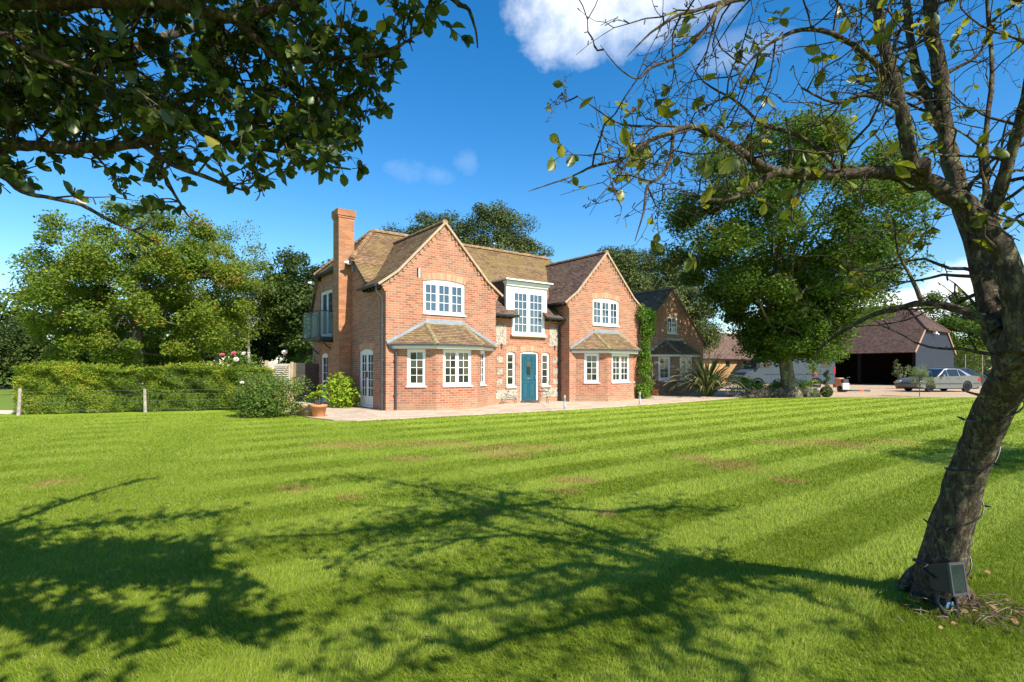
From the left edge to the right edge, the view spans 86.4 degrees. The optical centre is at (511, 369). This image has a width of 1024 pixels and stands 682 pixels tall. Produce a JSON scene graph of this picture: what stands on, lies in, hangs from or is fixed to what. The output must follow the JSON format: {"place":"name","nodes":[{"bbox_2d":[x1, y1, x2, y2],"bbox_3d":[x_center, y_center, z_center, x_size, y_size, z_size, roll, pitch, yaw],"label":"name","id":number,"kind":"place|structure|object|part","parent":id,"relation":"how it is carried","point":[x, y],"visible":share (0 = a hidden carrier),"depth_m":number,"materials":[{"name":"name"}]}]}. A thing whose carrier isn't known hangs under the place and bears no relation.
{"place":"outdoors","nodes":[
{"label":"outdoors","id":0,"kind":"place"},
{"bbox_2d":[0,410,37,414],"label":"path","id":1,"kind":"structure","parent":0,"point":[6,412],"depth_m":17.12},
{"bbox_2d":[0,371,294,413],"bbox_3d":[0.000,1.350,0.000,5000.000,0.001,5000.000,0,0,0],"label":"ground","id":2,"kind":"structure","parent":0,"point":[6,401],"depth_m":25.96,"materials":[{"name":"green plant"}]},
{"bbox_2d":[0,316,63,386],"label":"dark tree","id":3,"kind":"object","parent":2,"relation":"on","point":[17,356],"visible":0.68,"depth_m":36.31,"materials":[{"name":"green plant"}]},
{"bbox_2d":[0,265,104,386],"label":"dark tree","id":4,"kind":"object","parent":2,"relation":"on","point":[8,315],"visible":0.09,"depth_m":41.51,"materials":[{"name":"green plant"}]},
{"bbox_2d":[45,283,167,384],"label":"dark tree","id":5,"kind":"object","parent":2,"relation":"on","point":[95,315],"visible":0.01,"depth_m":42.87,"materials":[{"name":"green plant"}]},
{"bbox_2d":[48,312,207,385],"bbox_3d":[-26.489,-1.293,38.407,8.967,5.676,8.225,0,0,34],"label":"dark tree","id":6,"kind":"object","parent":2,"relation":"on","point":[83,358],"visible":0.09,"depth_m":36.49,"materials":[{"name":"green plant"}]},
{"bbox_2d":[0,197,257,393],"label":"maple tree","id":7,"kind":"object","parent":2,"relation":"on","point":[50,288],"visible":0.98,"depth_m":28.32,"materials":[{"name":"green plant"}]},
{"bbox_2d":[155,219,274,387],"bbox_3d":[-19.965,-4.315,35.886,8.128,11.558,7.204,0,0,0],"label":"birch tree","id":8,"kind":"object","parent":2,"relation":"on","point":[218,248],"visible":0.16,"depth_m":35.47,"materials":[{"name":"green plant"}]},
{"bbox_2d":[202,346,275,408],"bbox_3d":[-9.350,0.288,18.571,2.422,2.131,1.782,0,0,0],"label":"rose bush","id":9,"kind":"object","parent":2,"relation":"on","point":[238,360],"visible":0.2,"depth_m":18.34,"materials":[{"name":"green plant"}]},
{"bbox_2d":[196,317,288,383],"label":"dark tree","id":10,"kind":"object","parent":2,"relation":"on","point":[263,351],"visible":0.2,"depth_m":41.11,"materials":[{"name":"green plant"}]},
{"bbox_2d":[224,239,286,363],"bbox_3d":[-16.982,-3.488,35.586,4.538,9.902,4.537,0,0,0],"label":"birch tree","id":11,"kind":"object","parent":2,"relation":"on","point":[240,343],"visible":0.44,"depth_m":35.36,"materials":[{"name":"green plant"}]},
{"bbox_2d":[241,252,313,379],"bbox_3d":[-16.206,-3.769,41.225,8.767,10.622,6.703,0,0,42],"label":"dark tree","id":12,"kind":"object","parent":2,"relation":"on","point":[272,341],"visible":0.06,"depth_m":39.59,"materials":[{"name":"green plant"}]},
{"bbox_2d":[279,348,305,380],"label":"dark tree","id":13,"kind":"object","parent":2,"relation":"on","point":[287,360],"depth_m":42.23,"materials":[{"name":"green plant"}]},
{"bbox_2d":[253,245,332,363],"bbox_3d":[-13.650,-3.276,37.121,7.762,9.552,6.687,0,0,0],"label":"dark tree","id":14,"kind":"object","parent":2,"relation":"on","point":[295,306],"visible":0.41,"depth_m":35.25,"materials":[{"name":"green plant"}]},
{"bbox_2d":[378,221,422,234],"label":"evergreen tree","id":15,"kind":"object","parent":2,"relation":"on","point":[409,229],"visible":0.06,"depth_m":46.16,"materials":[{"name":"green plant"}]},
{"bbox_2d":[406,209,491,244],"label":"evergreen tree","id":16,"kind":"object","parent":2,"relation":"on","point":[430,220],"visible":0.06,"depth_m":44.09,"materials":[{"name":"green plant"}]},
{"bbox_2d":[457,199,553,259],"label":"evergreen tree","id":17,"kind":"object","parent":2,"relation":"on","point":[502,238],"visible":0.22,"depth_m":43.72,"materials":[{"name":"green plant"}]},
{"bbox_2d":[597,245,654,291],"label":"evergreen tree","id":18,"kind":"object","parent":2,"relation":"on","point":[626,265],"visible":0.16,"depth_m":42.67,"materials":[{"name":"green plant"}]},
{"bbox_2d":[632,287,707,394],"bbox_3d":[5.378,-1.527,31.555,8.204,5.714,10.103,0,0,-37],"label":"brick annex","id":19,"kind":"object","parent":2,"relation":"on","point":[677,334],"visible":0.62,"depth_m":28.60,"materials":[{"name":"red brick"}]},
{"bbox_2d":[658,357,669,379],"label":"window","id":20,"kind":"structure","parent":19,"relation":"in","point":[662,361],"depth_m":28.00,"materials":[{"name":"white paint"}]},
{"bbox_2d":[667,316,678,334],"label":"window","id":21,"kind":"structure","parent":19,"relation":"in","point":[671,321],"depth_m":29.01,"materials":[{"name":"white paint"}]},
{"bbox_2d":[680,357,691,379],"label":"window","id":22,"kind":"structure","parent":19,"relation":"in","point":[687,360],"depth_m":28.41,"materials":[{"name":"white paint"}]},
{"bbox_2d":[0,397,1023,681],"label":"lawn","id":23,"kind":"structure","parent":0,"point":[498,663],"depth_m":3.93,"materials":[{"name":"green plant"}]},
{"bbox_2d":[12,388,229,415],"bbox_3d":[-11.295,0.941,16.729,6.408,0.787,0.117,0,0,-21],"label":"wire fence","id":24,"kind":"object","parent":23,"relation":"on","point":[18,402],"visible":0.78,"depth_m":15.90,"materials":[{"name":"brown wood"}]},
{"bbox_2d":[10,360,274,413],"bbox_3d":[-11.402,0.535,17.435,6.998,1.666,1.427,0,0,-21],"label":"hedge","id":25,"kind":"object","parent":23,"relation":"on","point":[141,373],"visible":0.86,"depth_m":16.81,"materials":[{"name":"green plant"}]},
{"bbox_2d":[0,0,477,244],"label":"apple tree","id":26,"kind":"object","parent":23,"relation":"on","point":[46,71],"visible":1,"depth_m":1.80,"materials":[{"name":"green plant"}]},
{"bbox_2d":[232,368,292,410],"bbox_3d":[-7.766,0.623,17.004,1.811,1.441,2.005,0,0,0],"label":"garden shrub","id":27,"kind":"object","parent":23,"relation":"on","point":[251,376],"visible":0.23,"depth_m":16.78,"materials":[{"name":"green plant"}]},
{"bbox_2d":[229,373,314,418],"bbox_3d":[-6.717,0.723,15.129,2.355,1.254,1.634,0,0,0],"label":"fuchsia bush","id":28,"kind":"object","parent":23,"relation":"on","point":[260,398],"visible":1,"depth_m":14.90,"materials":[{"name":"green plant"}]},
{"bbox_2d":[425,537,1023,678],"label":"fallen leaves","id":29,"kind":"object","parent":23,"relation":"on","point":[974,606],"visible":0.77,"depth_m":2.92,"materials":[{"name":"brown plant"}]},
{"bbox_2d":[528,0,1023,604],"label":"apple tree","id":30,"kind":"object","parent":23,"relation":"on","point":[994,268],"visible":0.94,"depth_m":2.48,"materials":[{"name":"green plant"}]},
{"bbox_2d":[912,558,968,617],"bbox_3d":[2.355,1.181,2.994,0.218,0.318,0.277,0,0,-14],"label":"garden floodlight","id":31,"kind":"object","parent":30,"relation":"attached to","point":[949,578],"visible":0.93,"depth_m":2.91,"materials":[{"name":"black plastic"}]},
{"bbox_2d":[903,372,1023,591],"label":"light string","id":32,"kind":"object","parent":30,"relation":"attached to","point":[983,505],"visible":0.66,"depth_m":2.86,"materials":[{"name":"black plastic"}]},
{"bbox_2d":[649,103,949,397],"bbox_3d":[13.387,-5.245,25.964,12.308,13.556,12.729,0,0,0],"label":"oak tree","id":33,"kind":"object","parent":23,"relation":"on","point":[771,330],"visible":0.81,"depth_m":23.88,"materials":[{"name":"green plant"}]},
{"bbox_2d":[907,598,1022,627],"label":"bare soil","id":34,"kind":"structure","parent":23,"relation":"on","point":[995,618],"depth_m":2.94,"materials":[{"name":"brown soil"}]},
{"bbox_2d":[860,585,1023,631],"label":"twig litter","id":35,"kind":"object","parent":34,"relation":"on","point":[985,612],"visible":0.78,"depth_m":2.92,"materials":[{"name":"brown wood"}]},
{"bbox_2d":[932,595,954,609],"bbox_3d":[2.392,1.295,3.019,0.090,0.070,0.063,0,0,-20],"label":"junction box","id":36,"kind":"object","parent":34,"relation":"on","point":[945,600],"visible":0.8,"depth_m":2.99,"materials":[{"name":"black plastic"}]},
{"bbox_2d":[0,0,1023,368],"label":"sky","id":37,"kind":"structure","parent":0,"point":[467,127],"materials":[{"name":"blue"}]},
{"bbox_2d":[282,392,771,420],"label":"paving","id":38,"kind":"structure","parent":0,"point":[352,413],"depth_m":18.01,"materials":[{"name":"beige stone"}]},
{"bbox_2d":[265,360,293,400],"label":"garden gate","id":39,"kind":"structure","parent":38,"relation":"on","point":[290,366],"depth_m":22.00,"materials":[{"name":"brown wood"}]},
{"bbox_2d":[282,350,312,396],"bbox_3d":[-8.814,0.265,23.398,1.990,2.149,1.926,0,0,25],"label":"rose bush","id":40,"kind":"object","parent":38,"relation":"on","point":[286,351],"visible":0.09,"depth_m":23.27,"materials":[{"name":"green plant"}]},
{"bbox_2d":[295,363,305,400],"bbox_3d":[-8.590,0.528,22.085,0.420,1.563,0.070,0,0,0],"label":"trellis fence","id":41,"kind":"object","parent":38,"relation":"on","point":[299,370],"visible":0.74,"depth_m":22.07,"materials":[{"name":"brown wood"}]},
{"bbox_2d":[290,402,312,415],"bbox_3d":[-6.036,1.160,15.798,0.360,0.340,1.620,0,0,-37],"label":"brick step","id":42,"kind":"object","parent":38,"relation":"on","point":[305,411],"visible":0.56,"depth_m":15.46,"materials":[{"name":"stone"}]},
{"bbox_2d":[305,364,318,400],"bbox_3d":[-7.994,0.545,22.312,0.900,1.530,0.050,0,0,-36],"label":"close board fence","id":43,"kind":"object","parent":38,"relation":"on","point":[310,371],"visible":0.46,"depth_m":22.19,"materials":[{"name":"brown wood"}]},
{"bbox_2d":[305,390,334,416],"bbox_3d":[-5.282,0.950,15.049,0.717,0.760,0.658,0,0,-32],"label":"flower pot","id":44,"kind":"object","parent":38,"relation":"on","point":[318,408],"visible":0.96,"depth_m":14.95,"materials":[{"name":"ceramic"}]},
{"bbox_2d":[316,372,361,407],"bbox_3d":[-5.829,0.702,18.505,1.363,1.253,1.360,0,0,-45],"label":"hydrangea","id":45,"kind":"object","parent":38,"relation":"on","point":[343,397],"visible":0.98,"depth_m":18.36,"materials":[{"name":"green plant"}]},
{"bbox_2d":[302,208,644,410],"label":"brick house","id":46,"kind":"structure","parent":38,"relation":"on","point":[439,316],"depth_m":19.49,"materials":[{"name":"red brick"}]},
{"bbox_2d":[321,353,327,401],"bbox_3d":[-7.493,0.328,21.850,0.165,1.955,0.920,0,0,-37],"label":"garden door","id":47,"kind":"structure","parent":46,"relation":"in","point":[325,356],"depth_m":21.99,"materials":[{"name":"white paint"}]},
{"bbox_2d":[321,289,331,336],"bbox_3d":[-7.358,-2.188,21.664,0.155,1.865,1.500,0,0,-37],"label":"balcony door","id":48,"kind":"structure","parent":46,"relation":"in","point":[326,297],"depth_m":21.83,"materials":[{"name":"white paint"}]},
{"bbox_2d":[358,349,372,407],"bbox_3d":[-4.895,0.293,18.380,0.145,1.945,1.230,0,0,-37],"label":"french door","id":49,"kind":"structure","parent":46,"relation":"in","point":[366,356],"depth_m":18.45,"materials":[{"name":"white paint"}]},
{"bbox_2d":[406,349,426,386],"bbox_3d":[-3.033,-0.033,17.311,0.660,1.215,0.145,0,0,2],"label":"window","id":50,"kind":"structure","parent":46,"relation":"in","point":[416,358],"depth_m":17.33,"materials":[{"name":"white paint"}]},
{"bbox_2d":[423,280,465,316],"bbox_3d":[-2.284,-2.402,18.383,1.650,1.195,0.145,0,0,-37],"label":"window","id":51,"kind":"structure","parent":46,"relation":"in","point":[441,297],"depth_m":18.40,"materials":[{"name":"white paint"}]},
{"bbox_2d":[442,349,472,386],"bbox_3d":[-1.784,-0.032,17.758,1.140,1.215,0.145,0,0,-37],"label":"window","id":52,"kind":"structure","parent":46,"relation":"in","point":[456,363],"depth_m":17.76,"materials":[{"name":"white paint"}]},
{"bbox_2d":[480,351,486,385],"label":"window","id":53,"kind":"structure","parent":46,"relation":"in","point":[482,352],"depth_m":18.96,"materials":[{"name":"white paint"}]},
{"bbox_2d":[506,351,516,386],"bbox_3d":[-0.058,0.003,20.820,0.470,1.365,0.165,0,0,-37],"label":"window","id":54,"kind":"structure","parent":46,"relation":"in","point":[510,355],"depth_m":20.88,"materials":[{"name":"white paint"}]},
{"bbox_2d":[512,289,543,334],"bbox_3d":[0.627,-2.180,21.300,1.620,1.740,0.072,0,0,-37],"label":"dormer window","id":55,"kind":"structure","parent":46,"relation":"in","point":[529,305],"depth_m":21.27,"materials":[{"name":"white paint"}]},
{"bbox_2d":[521,354,535,400],"bbox_3d":[0.649,0.315,21.396,0.770,1.830,0.085,0,0,-37],"label":"front door","id":56,"kind":"structure","parent":46,"relation":"in","point":[528,361],"depth_m":21.39,"materials":[{"name":"blue paint"}]},
{"bbox_2d":[541,352,550,385],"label":"window","id":57,"kind":"structure","parent":46,"relation":"in","point":[545,356],"depth_m":21.92,"materials":[{"name":"white paint"}]},
{"bbox_2d":[584,353,599,382],"bbox_3d":[3.220,-0.033,22.015,0.660,1.215,0.145,0,0,2],"label":"window","id":58,"kind":"structure","parent":46,"relation":"in","point":[591,360],"depth_m":22.04,"materials":[{"name":"white paint"}]},
{"bbox_2d":[592,298,619,326],"bbox_3d":[3.969,-2.402,23.087,1.650,1.195,0.145,0,0,-37],"label":"window","id":59,"kind":"structure","parent":46,"relation":"in","point":[605,311],"depth_m":23.11,"materials":[{"name":"white paint"}]},
{"bbox_2d":[611,353,630,382],"bbox_3d":[4.470,-0.032,22.461,1.140,1.215,0.145,0,0,-37],"label":"window","id":60,"kind":"structure","parent":46,"relation":"in","point":[620,362],"depth_m":22.47,"materials":[{"name":"white paint"}]},
{"bbox_2d":[634,303,657,398],"bbox_3d":[6.013,-0.795,24.273,1.319,4.277,0.974,0,0,-20],"label":"climbing vine","id":61,"kind":"object","parent":46,"relation":"attached to","point":[647,329],"visible":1,"depth_m":24.10,"materials":[{"name":"green plant"}]},
{"bbox_2d":[500,395,516,403],"bbox_3d":[-0.115,1.132,20.355,0.658,0.342,0.196,0,0,-37],"label":"wire boot rack","id":62,"kind":"object","parent":38,"relation":"on","point":[508,399],"visible":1,"depth_m":20.35,"materials":[{"name":"metal"}]},
{"bbox_2d":[538,378,548,403],"bbox_3d":[1.196,0.821,20.760,0.400,0.962,0.434,0,0,-6],"label":"garden chair","id":63,"kind":"object","parent":38,"relation":"on","point":[539,391],"visible":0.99,"depth_m":20.62,"materials":[{"name":"wood"}]},
{"bbox_2d":[651,389,659,395],"bbox_3d":[7.104,1.140,26.974,0.410,0.320,0.410,0,0,0],"label":"flower pot","id":64,"kind":"object","parent":38,"relation":"on","point":[655,392],"visible":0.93,"depth_m":26.84,"materials":[{"name":"ceramic"}]},
{"bbox_2d":[670,376,677,394],"bbox_3d":[8.048,0.821,27.071,0.400,0.962,0.434,0,0,15],"label":"garden chair","id":65,"kind":"object","parent":38,"relation":"on","point":[674,386],"visible":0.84,"depth_m":27.15,"materials":[{"name":"metal"}]},
{"bbox_2d":[657,350,765,395],"bbox_3d":[9.418,0.143,26.221,4.784,2.374,4.705,0,0,0],"label":"flax plant","id":66,"kind":"object","parent":38,"relation":"on","point":[707,382],"visible":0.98,"depth_m":25.66,"materials":[{"name":"green plant"}]},
{"bbox_2d":[703,333,755,381],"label":"brick range","id":67,"kind":"structure","parent":0,"point":[726,347],"depth_m":58.90,"materials":[{"name":"brown brick"}]},
{"bbox_2d":[746,396,818,397],"bbox_3d":[11.676,1.318,27.067,7.074,0.001,3.793,0,0,-12],"label":"flower bed","id":68,"kind":"object","parent":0,"point":[771,397],"visible":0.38,"depth_m":25.34,"materials":[{"name":"soil"}]},
{"bbox_2d":[724,387,745,397],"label":"bed shrub","id":69,"kind":"object","parent":68,"relation":"on","point":[731,393],"visible":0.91,"depth_m":25.31,"materials":[{"name":"green plant"}]},
{"bbox_2d":[726,376,766,394],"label":"bed shrub","id":70,"kind":"object","parent":68,"relation":"on","point":[753,386],"visible":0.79,"depth_m":26.49,"materials":[{"name":"green plant"}]},
{"bbox_2d":[736,387,756,397],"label":"bed shrub","id":71,"kind":"object","parent":68,"relation":"on","point":[750,394],"visible":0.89,"depth_m":25.36,"materials":[{"name":"green plant"}]},
{"bbox_2d":[752,387,772,397],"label":"bed shrub","id":72,"kind":"object","parent":68,"relation":"on","point":[762,393],"visible":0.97,"depth_m":25.49,"materials":[{"name":"green plant"}]},
{"bbox_2d":[755,379,780,395],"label":"bed shrub","id":73,"kind":"object","parent":68,"relation":"on","point":[770,385],"visible":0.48,"depth_m":26.66,"materials":[{"name":"green plant"}]},
{"bbox_2d":[765,388,791,396],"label":"bed shrub","id":74,"kind":"object","parent":68,"relation":"on","point":[780,393],"visible":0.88,"depth_m":25.67,"materials":[{"name":"green plant"}]},
{"bbox_2d":[780,387,803,396],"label":"bed shrub","id":75,"kind":"object","parent":68,"relation":"on","point":[788,394],"visible":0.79,"depth_m":25.57,"materials":[{"name":"green plant"}]},
{"bbox_2d":[796,375,811,391],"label":"bed shrub","id":76,"kind":"object","parent":68,"relation":"on","point":[805,383],"visible":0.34,"depth_m":26.62,"materials":[{"name":"green plant"}]},
{"bbox_2d":[800,385,813,396],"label":"bed shrub","id":77,"kind":"object","parent":68,"relation":"on","point":[805,392],"visible":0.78,"depth_m":25.77,"materials":[{"name":"green plant"}]},
{"bbox_2d":[804,387,820,396],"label":"stone block","id":78,"kind":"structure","parent":68,"relation":"on","point":[817,389],"depth_m":26.31,"materials":[{"name":"beige stone"}]},
{"bbox_2d":[808,388,821,396],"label":"bed shrub","id":79,"kind":"object","parent":68,"relation":"on","point":[812,394],"visible":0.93,"depth_m":25.87,"materials":[{"name":"green plant"}]},
{"bbox_2d":[793,0,845,116],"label":"overhead wire","id":80,"kind":"object","parent":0,"point":[816,66],"visible":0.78,"depth_m":12.78,"materials":[{"name":"black plastic"}]},
{"bbox_2d":[716,381,981,396],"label":"gravel drive","id":81,"kind":"structure","parent":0,"point":[884,390],"depth_m":30.86,"materials":[{"name":"beige gravel"}]},
{"bbox_2d":[631,248,693,312],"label":"evergreen tree","id":82,"kind":"object","parent":81,"relation":"on","point":[666,280],"visible":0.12,"depth_m":44.08,"materials":[{"name":"green plant"}]},
{"bbox_2d":[662,282,727,353],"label":"evergreen tree","id":83,"kind":"object","parent":81,"relation":"on","point":[709,332],"visible":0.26,"depth_m":45.47,"materials":[{"name":"green plant"}]},
{"bbox_2d":[731,353,835,387],"bbox_3d":[17.860,0.100,36.000,5.980,2.440,2.364,0,0,0],"label":"parked van","id":84,"kind":"object","parent":81,"relation":"on","point":[759,371],"visible":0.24,"depth_m":35.02,"materials":[{"name":"paint"}]},
{"label":"side window","id":85,"kind":"part","parent":84,"relation":"part of","materials":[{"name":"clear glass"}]},
{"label":"rear side window","id":86,"kind":"part","parent":84,"relation":"part of","materials":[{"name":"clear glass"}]},
{"bbox_2d":[805,361,821,387],"bbox_3d":[17.177,0.317,30.976,0.936,2.011,0.931,0,0,44],"label":"flower pot","id":87,"kind":"object","parent":81,"relation":"on","point":[813,365],"visible":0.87,"depth_m":30.88,"materials":[{"name":"metal"}]},
{"bbox_2d":[820,369,832,396],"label":"box topiary","id":88,"kind":"object","parent":81,"relation":"on","point":[828,393],"visible":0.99,"depth_m":25.83,"materials":[{"name":"green plant"}]},
{"bbox_2d":[833,378,843,386],"bbox_3d":[23.600,0.970,39.500,0.821,0.700,0.821,0,0,0],"label":"copper planter","id":89,"kind":"object","parent":81,"relation":"on","point":[838,382],"visible":0.63,"depth_m":39.21,"materials":[{"name":"metal"}]},
{"bbox_2d":[892,359,910,388],"bbox_3d":[26.114,0.313,36.788,1.280,2.014,0.930,0,0,0],"label":"planter","id":90,"kind":"object","parent":81,"relation":"on","point":[900,375],"visible":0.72,"depth_m":36.67,"materials":[{"name":"ceramic"}]},
{"bbox_2d":[905,365,936,396],"bbox_3d":[19.687,0.530,26.227,1.464,1.602,0.940,0,0,-20],"label":"olive tree","id":91,"kind":"object","parent":81,"relation":"on","point":[923,373],"visible":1,"depth_m":26.16,"materials":[{"name":"green plant"}]},
{"bbox_2d":[895,368,980,391],"bbox_3d":[25.227,0.636,32.304,4.194,1.368,1.880,0,0,-8],"label":"parked car","id":92,"kind":"object","parent":81,"relation":"on","point":[945,379],"visible":0.87,"depth_m":31.67,"materials":[{"name":"silver metal"}]},
{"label":"side window","id":93,"kind":"part","parent":92,"relation":"part of","materials":[{"name":"blue glass"}]},
{"bbox_2d":[917,289,990,374],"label":"lime tree","id":94,"kind":"object","parent":81,"relation":"on","point":[948,321],"visible":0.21,"depth_m":57.64,"materials":[{"name":"green plant"}]},
{"bbox_2d":[955,368,985,388],"bbox_3d":[29.630,0.615,37.005,4.660,1.410,2.000,0,0,-10],"label":"parked car","id":95,"kind":"object","parent":81,"relation":"on","point":[972,373],"visible":0.02,"depth_m":36.47,"materials":[{"name":"paint"}]},
{"bbox_2d":[953,307,991,374],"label":"lime tree","id":96,"kind":"object","parent":81,"relation":"on","point":[989,365],"visible":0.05,"depth_m":60.69,"materials":[{"name":"green plant"}]},
{"bbox_2d":[965,354,990,374],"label":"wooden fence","id":97,"kind":"object","parent":81,"relation":"on","point":[982,369],"visible":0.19,"depth_m":52.33,"materials":[{"name":"wood"}]},
{"bbox_2d":[837,377,870,391],"bbox_3d":[19.713,0.882,31.496,1.803,0.876,0.592,0,0,0],"label":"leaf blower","id":98,"kind":"object","parent":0,"point":[843,386],"visible":0.97,"depth_m":31.36,"materials":[{"name":"plastic"}]},
{"bbox_2d":[818,305,956,384],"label":"timber barn","id":99,"kind":"structure","parent":0,"point":[876,353],"depth_m":46.80,"materials":[{"name":"wood"}]}
]}

